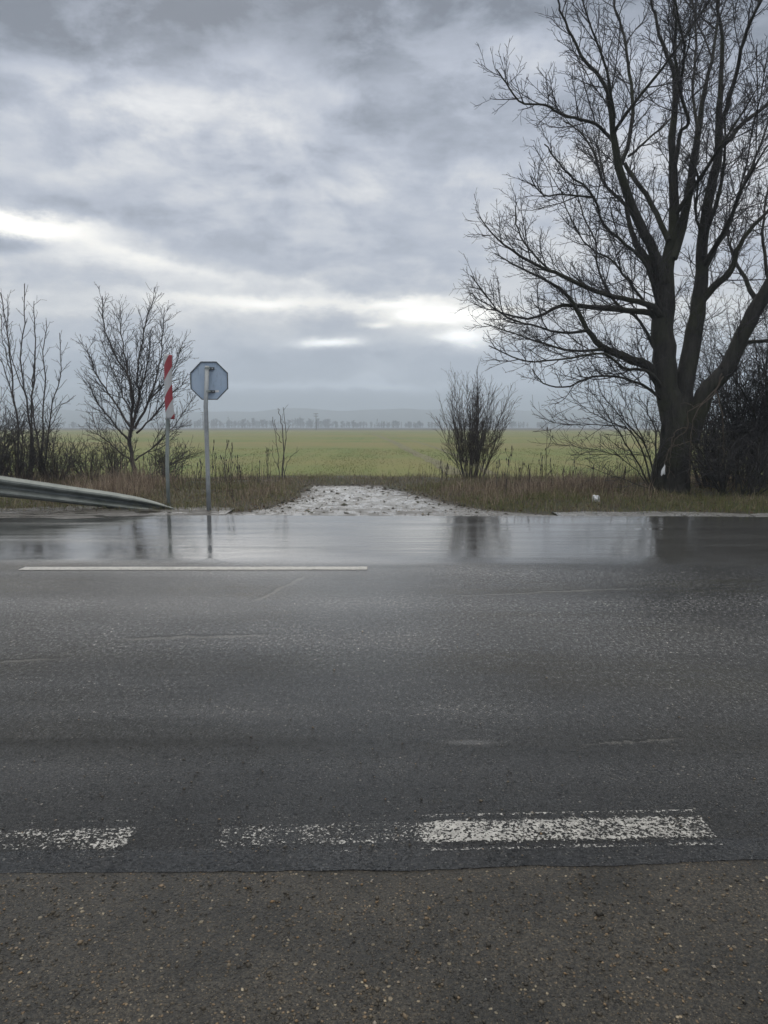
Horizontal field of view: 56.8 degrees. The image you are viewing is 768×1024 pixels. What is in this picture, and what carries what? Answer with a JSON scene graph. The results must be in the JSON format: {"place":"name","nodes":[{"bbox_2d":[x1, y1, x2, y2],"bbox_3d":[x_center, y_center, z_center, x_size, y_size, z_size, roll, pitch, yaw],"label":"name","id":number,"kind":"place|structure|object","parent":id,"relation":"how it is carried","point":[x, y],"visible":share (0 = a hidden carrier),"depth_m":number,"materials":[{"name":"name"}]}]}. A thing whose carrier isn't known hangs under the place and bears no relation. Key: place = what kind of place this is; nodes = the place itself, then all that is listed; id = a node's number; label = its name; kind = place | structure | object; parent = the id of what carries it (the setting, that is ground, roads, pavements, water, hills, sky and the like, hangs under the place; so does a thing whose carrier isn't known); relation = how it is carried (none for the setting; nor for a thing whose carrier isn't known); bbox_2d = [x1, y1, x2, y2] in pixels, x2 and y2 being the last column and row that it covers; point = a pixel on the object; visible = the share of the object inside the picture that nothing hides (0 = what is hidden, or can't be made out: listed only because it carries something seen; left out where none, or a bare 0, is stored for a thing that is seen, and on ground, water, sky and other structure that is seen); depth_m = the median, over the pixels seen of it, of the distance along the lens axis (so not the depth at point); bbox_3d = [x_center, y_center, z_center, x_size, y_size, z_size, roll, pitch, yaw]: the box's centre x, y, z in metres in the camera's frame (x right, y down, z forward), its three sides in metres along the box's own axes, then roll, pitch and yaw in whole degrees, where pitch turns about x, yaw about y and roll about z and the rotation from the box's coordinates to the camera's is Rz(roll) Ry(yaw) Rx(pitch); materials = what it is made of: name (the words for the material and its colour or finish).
{"place":"outdoors","nodes":[
{"label":"outdoors","id":0,"kind":"place"},
{"bbox_2d":[0,407,746,427],"bbox_3d":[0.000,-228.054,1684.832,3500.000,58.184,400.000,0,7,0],"label":"hills","id":1,"kind":"structure","parent":0,"point":[403,416],"depth_m":1659.36,"materials":[{"name":"grey"}]},
{"bbox_2d":[0,428,763,479],"bbox_3d":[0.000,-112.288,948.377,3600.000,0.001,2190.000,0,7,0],"label":"field","id":2,"kind":"structure","parent":0,"point":[306,442],"depth_m":50.58,"materials":[{"name":"green plant"}]},
{"bbox_2d":[1,415,730,427],"bbox_3d":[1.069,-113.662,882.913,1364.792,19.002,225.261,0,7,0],"label":"forest","id":3,"kind":"object","parent":2,"relation":"on","point":[327,424],"visible":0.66,"depth_m":855.23,"materials":[{"name":"grey plant"}]},
{"bbox_2d":[352,431,465,474],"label":"path","id":4,"kind":"structure","parent":2,"relation":"on","point":[422,456],"depth_m":32.76,"materials":[{"name":"soil"}]},
{"bbox_2d":[372,432,496,474],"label":"path","id":5,"kind":"structure","parent":2,"relation":"on","point":[490,472],"depth_m":42.07,"materials":[{"name":"soil"}]},
{"bbox_2d":[0,515,767,873],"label":"road","id":6,"kind":"structure","parent":0,"point":[580,613],"depth_m":3.52,"materials":[{"name":"grey asphalt"}]},
{"bbox_2d":[0,513,183,518],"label":"mud film","id":7,"kind":"object","parent":6,"relation":"on","point":[55,515],"visible":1,"depth_m":10.45,"materials":[{"name":"soil"}]},
{"bbox_2d":[0,506,234,514],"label":"muddy edge","id":8,"kind":"object","parent":6,"relation":"on","point":[199,511],"visible":0.48,"depth_m":11.06,"materials":[{"name":"soil"}]},
{"bbox_2d":[19,566,367,569],"bbox_3d":[-1.750,0.519,6.562,3.192,0.001,0.150,0,7,0],"label":"line","id":9,"kind":"object","parent":6,"relation":"on","point":[190,568],"visible":1,"depth_m":6.55,"materials":[{"name":"white paint"}]},
{"bbox_2d":[0,809,716,858],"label":"edge line","id":10,"kind":"object","parent":6,"relation":"on","point":[462,833],"visible":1,"depth_m":2.29,"materials":[{"name":"white paint"}]},
{"bbox_2d":[553,511,767,516],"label":"gravel edge","id":11,"kind":"object","parent":6,"relation":"on","point":[639,513],"visible":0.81,"depth_m":10.69,"materials":[{"name":"grey gravel"}]},
{"bbox_2d":[0,860,767,1023],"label":"road shoulder","id":12,"kind":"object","parent":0,"point":[690,954],"visible":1,"depth_m":1.80},
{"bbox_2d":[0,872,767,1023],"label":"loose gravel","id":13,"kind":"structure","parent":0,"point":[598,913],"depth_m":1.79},
{"bbox_2d":[0,472,767,514],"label":"verge","id":14,"kind":"structure","parent":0,"point":[446,502],"depth_m":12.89,"materials":[{"name":"brown plant"}]},
{"bbox_2d":[0,292,25,471],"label":"sapling","id":15,"kind":"object","parent":14,"relation":"on","point":[12,389],"visible":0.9,"depth_m":16.57,"materials":[{"name":"brown plant"}]},
{"bbox_2d":[0,284,43,474],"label":"sapling","id":16,"kind":"object","parent":14,"relation":"on","point":[23,378],"visible":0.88,"depth_m":16.77,"materials":[{"name":"brown plant"}]},
{"bbox_2d":[0,374,46,473],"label":"scrub bush","id":17,"kind":"object","parent":14,"relation":"on","point":[6,426],"visible":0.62,"depth_m":16.31,"materials":[{"name":"brown plant"}]},
{"bbox_2d":[0,403,60,479],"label":"scrub bush","id":18,"kind":"object","parent":14,"relation":"on","point":[3,467],"visible":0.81,"depth_m":15.85,"materials":[{"name":"brown plant"}]},
{"bbox_2d":[20,321,75,475],"bbox_3d":[-7.898,-2.603,16.673,1.233,3.920,0.953,0,7,0],"label":"sapling","id":19,"kind":"object","parent":14,"relation":"on","point":[47,408],"visible":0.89,"depth_m":16.73,"materials":[{"name":"brown plant"}]},
{"bbox_2d":[16,418,94,481],"bbox_3d":[-7.542,-1.360,16.203,1.523,1.557,1.732,0,7,0],"label":"scrub bush","id":20,"kind":"object","parent":14,"relation":"on","point":[60,461],"visible":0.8,"depth_m":16.15,"materials":[{"name":"brown plant"}]},
{"bbox_2d":[0,476,173,508],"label":"guardrail","id":21,"kind":"object","parent":14,"relation":"on","point":[12,487],"visible":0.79,"depth_m":11.23,"materials":[{"name":"metal"}]},
{"bbox_2d":[56,434,117,477],"bbox_3d":[-7.198,-1.317,17.197,1.427,1.164,1.289,-3,8,-26],"label":"scrub bush","id":22,"kind":"object","parent":14,"relation":"on","point":[91,461],"visible":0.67,"depth_m":17.12,"materials":[{"name":"brown plant"}]},
{"bbox_2d":[97,429,146,477],"bbox_3d":[-6.657,-1.421,17.637,1.227,1.344,1.295,0,7,0],"label":"scrub bush","id":23,"kind":"object","parent":14,"relation":"on","point":[111,458],"visible":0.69,"depth_m":17.49,"materials":[{"name":"brown plant"}]},
{"bbox_2d":[71,282,209,476],"bbox_3d":[-5.944,-3.013,17.166,3.589,5.055,2.289,0,7,0],"label":"young tree","id":24,"kind":"object","parent":14,"relation":"on","point":[134,407],"visible":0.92,"depth_m":17.23,"materials":[{"name":"brown plant"}]},
{"bbox_2d":[142,440,189,478],"bbox_3d":[-5.381,-1.290,17.633,1.140,1.216,1.004,-4,8,-31],"label":"scrub bush","id":25,"kind":"object","parent":14,"relation":"on","point":[160,454],"visible":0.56,"depth_m":17.48,"materials":[{"name":"brown plant"}]},
{"bbox_2d":[164,354,174,506],"bbox_3d":[-3.448,-1.182,11.418,0.184,2.665,0.109,5,9,39],"label":"hazard marker","id":26,"kind":"object","parent":14,"relation":"on","point":[169,408],"visible":1,"depth_m":11.32,"materials":[{"name":"metal"}]},
{"bbox_2d":[180,444,185,480],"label":"weed stalk","id":27,"kind":"object","parent":14,"relation":"on","point":[182,458],"visible":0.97,"depth_m":16.17,"materials":[{"name":"brown plant"}]},
{"bbox_2d":[198,459,202,487],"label":"weed stalk","id":28,"kind":"object","parent":14,"relation":"on","point":[199,472],"visible":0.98,"depth_m":14.71,"materials":[{"name":"brown plant"}]},
{"bbox_2d":[190,361,227,509],"bbox_3d":[-2.707,-1.062,11.067,0.583,2.529,0.108,0,7,0],"label":"stop sign","id":29,"kind":"object","parent":14,"relation":"on","point":[208,380],"visible":0.94,"depth_m":11.00,"materials":[{"name":"grey metal"}]},
{"bbox_2d":[213,446,216,482],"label":"weed stalk","id":30,"kind":"object","parent":14,"relation":"on","point":[215,465],"visible":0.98,"depth_m":15.66,"materials":[{"name":"brown plant"}]},
{"bbox_2d":[220,440,228,477],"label":"weed stalk","id":31,"kind":"object","parent":14,"relation":"on","point":[223,458],"visible":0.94,"depth_m":15.33,"materials":[{"name":"brown plant"}]},
{"bbox_2d":[227,443,234,478],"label":"weed stalk","id":32,"kind":"object","parent":14,"relation":"on","point":[231,460],"visible":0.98,"depth_m":14.68,"materials":[{"name":"brown plant"}]},
{"bbox_2d":[235,454,238,480],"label":"weed stalk","id":33,"kind":"object","parent":14,"relation":"on","point":[237,465],"visible":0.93,"depth_m":15.98,"materials":[{"name":"brown plant"}]},
{"bbox_2d":[266,407,298,478],"bbox_3d":[-2.442,-1.654,17.171,0.941,1.859,0.338,2,7,20],"label":"sapling","id":34,"kind":"object","parent":14,"relation":"on","point":[283,447],"visible":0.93,"depth_m":17.17,"materials":[{"name":"brown plant"}]},
{"bbox_2d":[1,441,767,500],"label":"dead stalks","id":35,"kind":"object","parent":14,"relation":"on","point":[222,472],"visible":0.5,"depth_m":15.18,"materials":[{"name":"brown plant"}]},
{"bbox_2d":[3,480,767,512],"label":"fallen leaves","id":36,"kind":"object","parent":14,"relation":"on","point":[431,498],"visible":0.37,"depth_m":12.54,"materials":[{"name":"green plant"}]},
{"bbox_2d":[426,359,522,478],"bbox_3d":[2.256,-2.220,17.139,1.855,2.963,2.017,-4,8,-29],"label":"bare bush","id":37,"kind":"object","parent":14,"relation":"on","point":[471,441],"visible":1,"depth_m":17.08,"materials":[{"name":"brown plant"}]},
{"bbox_2d":[494,459,500,486],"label":"weed stalk","id":38,"kind":"object","parent":14,"relation":"on","point":[497,472],"visible":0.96,"depth_m":13.85,"materials":[{"name":"brown plant"}]},
{"bbox_2d":[504,447,513,488],"bbox_3d":[2.379,-0.788,13.528,0.174,0.971,0.122,0,7,0],"label":"weed stalk","id":39,"kind":"object","parent":14,"relation":"on","point":[508,463],"visible":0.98,"depth_m":13.52,"materials":[{"name":"brown plant"}]},
{"bbox_2d":[545,427,552,481],"bbox_3d":[3.642,-1.250,15.763,0.213,1.300,0.109,-1,7,-12],"label":"weed stalk","id":40,"kind":"object","parent":14,"relation":"on","point":[546,451],"visible":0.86,"depth_m":15.77,"materials":[{"name":"brown plant"}]},
{"bbox_2d":[592,495,599,501],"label":"litter","id":41,"kind":"object","parent":14,"relation":"on","point":[595,496],"visible":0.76,"depth_m":12.06,"materials":[{"name":"white plastic"}]},
{"bbox_2d":[529,347,683,490],"bbox_3d":[4.303,-1.681,13.487,3.229,2.778,1.715,0,7,0],"label":"leaning shrub","id":42,"kind":"object","parent":14,"relation":"on","point":[654,485],"visible":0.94,"depth_m":13.55,"materials":[{"name":"brown plant"}]},
{"bbox_2d":[661,464,664,475],"bbox_3d":[5.194,-0.785,13.203,0.086,0.236,0.049,0,7,0],"label":"plastic bag","id":43,"kind":"object","parent":42,"relation":"hanging from","point":[663,471],"visible":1,"depth_m":13.19,"materials":[{"name":"white plastic"}]},
{"bbox_2d":[448,0,767,494],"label":"bare tree","id":44,"kind":"object","parent":14,"relation":"on","point":[674,389],"visible":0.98,"depth_m":13.23,"materials":[{"name":"brown plant"}]},
{"bbox_2d":[642,335,767,488],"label":"thicket shrub","id":45,"kind":"object","parent":14,"relation":"on","point":[727,426],"visible":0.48,"depth_m":14.48,"materials":[{"name":"brown plant"}]},
{"bbox_2d":[665,410,767,496],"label":"thicket shrub","id":46,"kind":"object","parent":14,"relation":"on","point":[752,474],"visible":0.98,"depth_m":13.02,"materials":[{"name":"brown plant"}]},
{"bbox_2d":[673,275,767,484],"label":"thicket shrub","id":47,"kind":"object","parent":14,"relation":"on","point":[753,368],"visible":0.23,"depth_m":15.27,"materials":[{"name":"brown plant"}]},
{"bbox_2d":[676,275,767,488],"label":"thicket shrub","id":48,"kind":"object","parent":14,"relation":"on","point":[753,407],"visible":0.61,"depth_m":14.34,"materials":[{"name":"brown plant"}]},
{"bbox_2d":[739,320,767,420],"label":"thicket shrub","id":49,"kind":"object","parent":14,"relation":"on","point":[759,356],"visible":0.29,"depth_m":14.91,"materials":[{"name":"brown plant"}]},
{"bbox_2d":[2,631,765,866],"bbox_3d":[0.009,0.870,3.653,9.972,0.014,3.162,0,7,0],"label":"loose grit","id":50,"kind":"object","parent":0,"point":[184,788],"visible":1,"depth_m":2.40,"materials":[{"name":"grey gravel"}]},
{"bbox_2d":[0,0,767,411],"label":"sky","id":51,"kind":"structure","parent":0,"point":[297,180],"materials":[{"name":"grey"}]},
{"bbox_2d":[4,455,767,507],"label":"dry grass","id":52,"kind":"structure","parent":0,"point":[118,485],"depth_m":13.75,"materials":[{"name":"brown plant"}]},
{"bbox_2d":[226,484,557,515],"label":"gravel track","id":53,"kind":"structure","parent":0,"point":[378,504],"depth_m":11.88,"materials":[{"name":"grey gravel"}]},
{"bbox_2d":[230,484,506,514],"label":"mud clods","id":54,"kind":"object","parent":53,"relation":"on","point":[372,486],"visible":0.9,"depth_m":12.63,"materials":[{"name":"soil"}]}
]}

